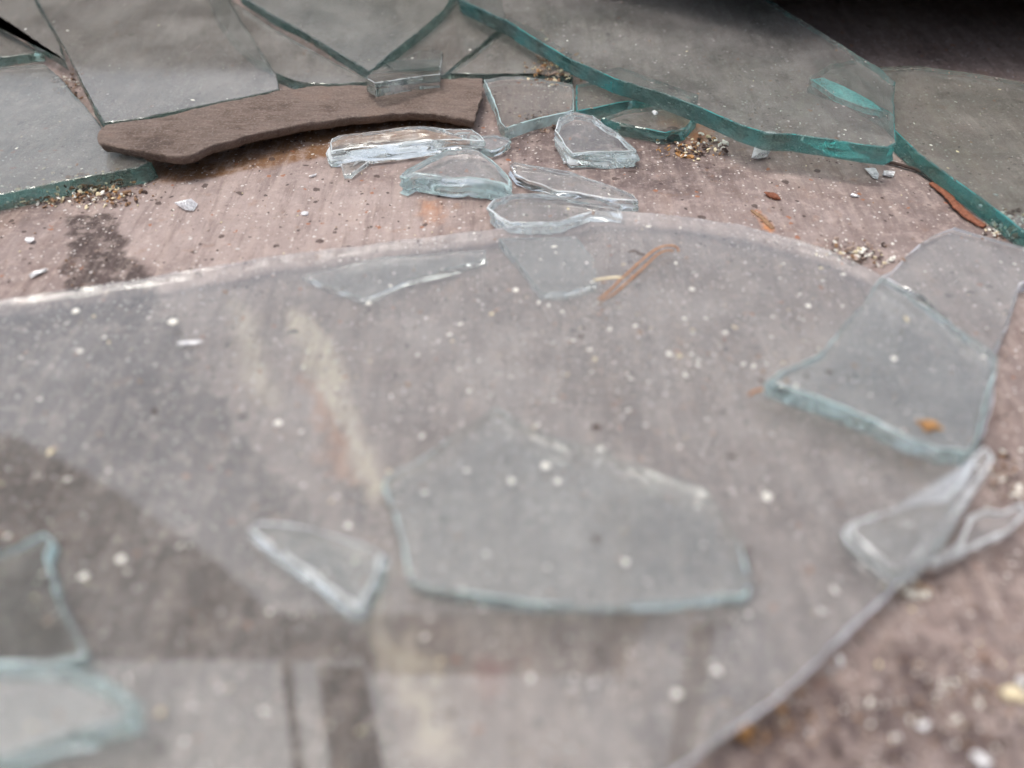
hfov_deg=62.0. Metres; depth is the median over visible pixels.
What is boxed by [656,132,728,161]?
crumb debris
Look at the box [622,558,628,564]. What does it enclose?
dust speck
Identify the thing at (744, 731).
wood crumb
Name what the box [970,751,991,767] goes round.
glass chip
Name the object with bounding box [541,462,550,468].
dust speck
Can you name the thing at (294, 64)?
glass plate
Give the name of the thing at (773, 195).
wood crumb
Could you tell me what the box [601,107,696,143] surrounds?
glass plate
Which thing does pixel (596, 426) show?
wood crumb
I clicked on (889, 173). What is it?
glass chip
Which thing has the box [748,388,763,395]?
dry needle
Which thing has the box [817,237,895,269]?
crumb debris
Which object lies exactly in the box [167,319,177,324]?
dust speck
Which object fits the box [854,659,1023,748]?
crumb debris
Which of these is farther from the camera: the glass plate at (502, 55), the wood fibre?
the glass plate at (502, 55)
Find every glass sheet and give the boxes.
[0,211,995,767]
[457,0,895,164]
[879,66,1023,246]
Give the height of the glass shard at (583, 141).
0.009 m
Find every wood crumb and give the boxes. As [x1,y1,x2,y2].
[592,424,600,429]
[592,535,600,542]
[736,724,754,742]
[764,192,780,199]
[1000,685,1023,702]
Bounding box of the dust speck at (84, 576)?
[78,572,88,579]
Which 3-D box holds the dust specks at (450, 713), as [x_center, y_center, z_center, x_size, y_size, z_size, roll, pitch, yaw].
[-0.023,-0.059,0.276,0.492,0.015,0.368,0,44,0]
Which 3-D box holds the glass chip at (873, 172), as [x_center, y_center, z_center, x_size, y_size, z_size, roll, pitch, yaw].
[0.131,-0.077,0.308,0.005,0.003,0.007,-12,45,-12]
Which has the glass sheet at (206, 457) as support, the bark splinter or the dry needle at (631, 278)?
the dry needle at (631, 278)
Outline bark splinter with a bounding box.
[929,182,986,228]
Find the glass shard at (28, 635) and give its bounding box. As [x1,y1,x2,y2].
[0,533,92,668]
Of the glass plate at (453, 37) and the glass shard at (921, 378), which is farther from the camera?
the glass plate at (453, 37)
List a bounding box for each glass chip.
[25,237,34,243]
[29,268,45,277]
[174,199,197,210]
[177,340,201,344]
[752,147,769,158]
[836,655,841,670]
[865,168,878,178]
[883,171,894,176]
[915,721,929,728]
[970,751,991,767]
[1016,675,1023,686]
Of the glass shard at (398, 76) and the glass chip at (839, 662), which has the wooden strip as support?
the glass shard at (398, 76)
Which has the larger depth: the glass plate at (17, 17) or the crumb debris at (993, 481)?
the glass plate at (17, 17)
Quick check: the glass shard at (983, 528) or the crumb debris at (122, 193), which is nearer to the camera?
the glass shard at (983, 528)
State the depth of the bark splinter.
0.29 m
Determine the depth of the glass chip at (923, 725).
0.16 m
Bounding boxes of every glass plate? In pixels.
[0,0,67,69]
[0,29,44,66]
[0,64,157,210]
[36,0,279,126]
[229,0,366,88]
[240,0,455,78]
[395,3,500,78]
[450,33,572,83]
[483,76,573,138]
[574,82,654,118]
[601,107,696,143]
[882,227,1023,353]
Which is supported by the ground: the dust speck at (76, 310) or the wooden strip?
the wooden strip
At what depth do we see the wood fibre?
0.29 m
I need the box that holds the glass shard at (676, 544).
[382,407,751,613]
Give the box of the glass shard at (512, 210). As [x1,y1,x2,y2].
[487,193,621,228]
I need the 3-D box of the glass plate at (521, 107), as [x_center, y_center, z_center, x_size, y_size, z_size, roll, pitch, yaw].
[0.006,-0.111,0.340,0.037,0.005,0.046,0,44,0]
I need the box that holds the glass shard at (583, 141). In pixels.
[554,112,639,168]
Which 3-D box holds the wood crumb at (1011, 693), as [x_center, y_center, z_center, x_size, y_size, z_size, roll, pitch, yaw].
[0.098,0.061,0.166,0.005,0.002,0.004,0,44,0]
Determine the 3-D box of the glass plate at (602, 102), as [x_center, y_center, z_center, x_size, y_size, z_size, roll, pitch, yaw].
[0.049,-0.115,0.345,0.048,0.005,0.032,0,44,0]
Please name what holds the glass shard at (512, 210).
on the ground
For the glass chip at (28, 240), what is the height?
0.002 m
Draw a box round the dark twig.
[889,161,934,182]
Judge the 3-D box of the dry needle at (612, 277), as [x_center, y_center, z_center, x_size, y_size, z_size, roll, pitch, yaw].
[0.028,-0.031,0.247,0.009,0.001,0.002,0,44,0]
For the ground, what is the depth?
0.28 m
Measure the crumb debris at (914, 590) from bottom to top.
0.003 m
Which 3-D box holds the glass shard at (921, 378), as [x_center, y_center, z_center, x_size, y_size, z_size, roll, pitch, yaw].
[0.100,-0.003,0.215,0.046,0.005,0.060,35,54,30]
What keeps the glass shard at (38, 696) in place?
on the glass sheet at (206, 457)
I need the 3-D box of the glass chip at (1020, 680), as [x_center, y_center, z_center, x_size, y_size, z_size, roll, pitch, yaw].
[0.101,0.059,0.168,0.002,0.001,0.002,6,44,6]
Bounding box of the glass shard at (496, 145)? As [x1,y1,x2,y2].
[481,135,511,156]
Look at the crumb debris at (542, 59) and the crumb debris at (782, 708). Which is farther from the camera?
the crumb debris at (542, 59)
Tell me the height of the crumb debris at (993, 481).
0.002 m
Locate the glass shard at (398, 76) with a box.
[366,59,441,96]
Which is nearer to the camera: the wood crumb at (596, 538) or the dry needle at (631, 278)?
the wood crumb at (596, 538)
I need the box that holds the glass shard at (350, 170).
[341,160,368,178]
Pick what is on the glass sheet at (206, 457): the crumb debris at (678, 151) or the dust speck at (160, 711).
the dust speck at (160, 711)
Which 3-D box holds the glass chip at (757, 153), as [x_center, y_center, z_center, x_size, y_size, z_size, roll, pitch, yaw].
[0.092,-0.086,0.314,0.007,0.006,0.010,31,52,28]
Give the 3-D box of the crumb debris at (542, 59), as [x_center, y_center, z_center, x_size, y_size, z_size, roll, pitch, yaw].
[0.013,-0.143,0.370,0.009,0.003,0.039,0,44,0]
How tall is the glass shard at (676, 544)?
0.003 m
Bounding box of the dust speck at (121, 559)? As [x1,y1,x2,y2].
[116,554,125,562]
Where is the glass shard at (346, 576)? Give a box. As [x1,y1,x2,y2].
[248,521,388,622]
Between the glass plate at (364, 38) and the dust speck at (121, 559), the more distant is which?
the glass plate at (364, 38)
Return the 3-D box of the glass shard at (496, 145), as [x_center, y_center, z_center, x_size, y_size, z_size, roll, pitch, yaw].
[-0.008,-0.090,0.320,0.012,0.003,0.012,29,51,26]
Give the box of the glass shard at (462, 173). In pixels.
[399,149,511,199]
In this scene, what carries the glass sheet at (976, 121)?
on the ground
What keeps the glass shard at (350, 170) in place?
on the ground
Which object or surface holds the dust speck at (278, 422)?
on the glass sheet at (206, 457)
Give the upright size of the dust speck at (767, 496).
0.001 m
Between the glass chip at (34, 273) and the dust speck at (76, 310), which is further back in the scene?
the glass chip at (34, 273)
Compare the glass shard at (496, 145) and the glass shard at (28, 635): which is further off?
the glass shard at (496, 145)
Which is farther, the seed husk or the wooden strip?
the wooden strip
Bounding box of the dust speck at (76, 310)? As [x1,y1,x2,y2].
[72,308,79,313]
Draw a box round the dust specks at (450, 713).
[0,23,1021,757]
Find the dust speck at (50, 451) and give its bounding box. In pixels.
[46,448,54,454]
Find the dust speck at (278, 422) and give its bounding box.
[274,420,282,425]
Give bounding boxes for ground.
[0,0,1023,767]
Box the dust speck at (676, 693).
[672,689,681,697]
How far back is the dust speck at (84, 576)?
0.17 m
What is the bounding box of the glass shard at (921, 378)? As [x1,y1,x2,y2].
[763,278,996,465]
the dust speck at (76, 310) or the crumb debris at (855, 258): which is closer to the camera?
the dust speck at (76, 310)
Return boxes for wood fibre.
[750,210,774,228]
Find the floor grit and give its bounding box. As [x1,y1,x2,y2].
[1,39,1023,767]
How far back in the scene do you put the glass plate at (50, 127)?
0.31 m
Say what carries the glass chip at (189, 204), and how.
on the ground
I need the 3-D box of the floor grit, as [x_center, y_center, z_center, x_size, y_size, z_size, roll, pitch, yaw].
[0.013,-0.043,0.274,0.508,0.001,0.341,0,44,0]
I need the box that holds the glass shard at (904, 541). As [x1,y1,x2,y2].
[842,447,993,584]
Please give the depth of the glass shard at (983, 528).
0.18 m
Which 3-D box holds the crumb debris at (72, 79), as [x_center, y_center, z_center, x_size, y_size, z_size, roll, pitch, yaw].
[-0.188,-0.127,0.360,0.013,0.003,0.037,-14,46,-14]
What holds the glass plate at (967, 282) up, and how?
on the ground
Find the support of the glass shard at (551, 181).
on the ground
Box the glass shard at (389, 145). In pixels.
[326,126,485,166]
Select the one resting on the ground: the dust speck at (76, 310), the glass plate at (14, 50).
the glass plate at (14, 50)
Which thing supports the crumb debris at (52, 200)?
on the ground
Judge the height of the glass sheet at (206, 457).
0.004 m
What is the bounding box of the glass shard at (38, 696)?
[0,663,143,767]
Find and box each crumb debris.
[16,190,130,210]
[46,182,156,207]
[58,69,85,101]
[524,56,581,83]
[533,54,549,75]
[537,124,555,133]
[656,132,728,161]
[705,689,839,757]
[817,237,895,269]
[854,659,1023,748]
[895,575,931,600]
[982,221,1005,240]
[986,448,1023,507]
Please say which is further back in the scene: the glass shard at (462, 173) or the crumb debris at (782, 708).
the glass shard at (462, 173)
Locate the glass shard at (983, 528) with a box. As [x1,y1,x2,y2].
[926,501,1023,571]
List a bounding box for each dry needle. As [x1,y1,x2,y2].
[594,276,624,280]
[598,245,678,300]
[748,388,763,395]
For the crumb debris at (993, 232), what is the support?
on the ground
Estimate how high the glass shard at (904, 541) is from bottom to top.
0.009 m
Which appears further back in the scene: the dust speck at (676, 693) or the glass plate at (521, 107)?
the glass plate at (521, 107)
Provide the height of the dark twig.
0.002 m
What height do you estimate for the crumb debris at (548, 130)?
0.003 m
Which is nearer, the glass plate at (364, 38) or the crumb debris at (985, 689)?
the crumb debris at (985, 689)
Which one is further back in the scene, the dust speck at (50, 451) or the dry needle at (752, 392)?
the dry needle at (752, 392)
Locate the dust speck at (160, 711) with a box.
[156,708,163,715]
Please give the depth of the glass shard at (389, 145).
0.31 m
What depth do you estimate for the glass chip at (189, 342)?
0.23 m
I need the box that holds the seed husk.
[915,419,943,431]
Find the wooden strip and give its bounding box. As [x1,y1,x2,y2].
[97,78,483,163]
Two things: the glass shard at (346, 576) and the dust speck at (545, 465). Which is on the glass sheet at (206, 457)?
the glass shard at (346, 576)
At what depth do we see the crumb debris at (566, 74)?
0.36 m
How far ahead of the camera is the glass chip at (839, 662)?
0.17 m
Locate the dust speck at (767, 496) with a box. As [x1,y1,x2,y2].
[762,492,772,500]
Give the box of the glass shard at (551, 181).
[508,162,638,211]
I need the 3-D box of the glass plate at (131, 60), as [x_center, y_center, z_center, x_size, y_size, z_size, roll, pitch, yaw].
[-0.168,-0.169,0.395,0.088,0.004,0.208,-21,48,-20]
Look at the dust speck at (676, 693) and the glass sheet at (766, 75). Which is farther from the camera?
the glass sheet at (766, 75)

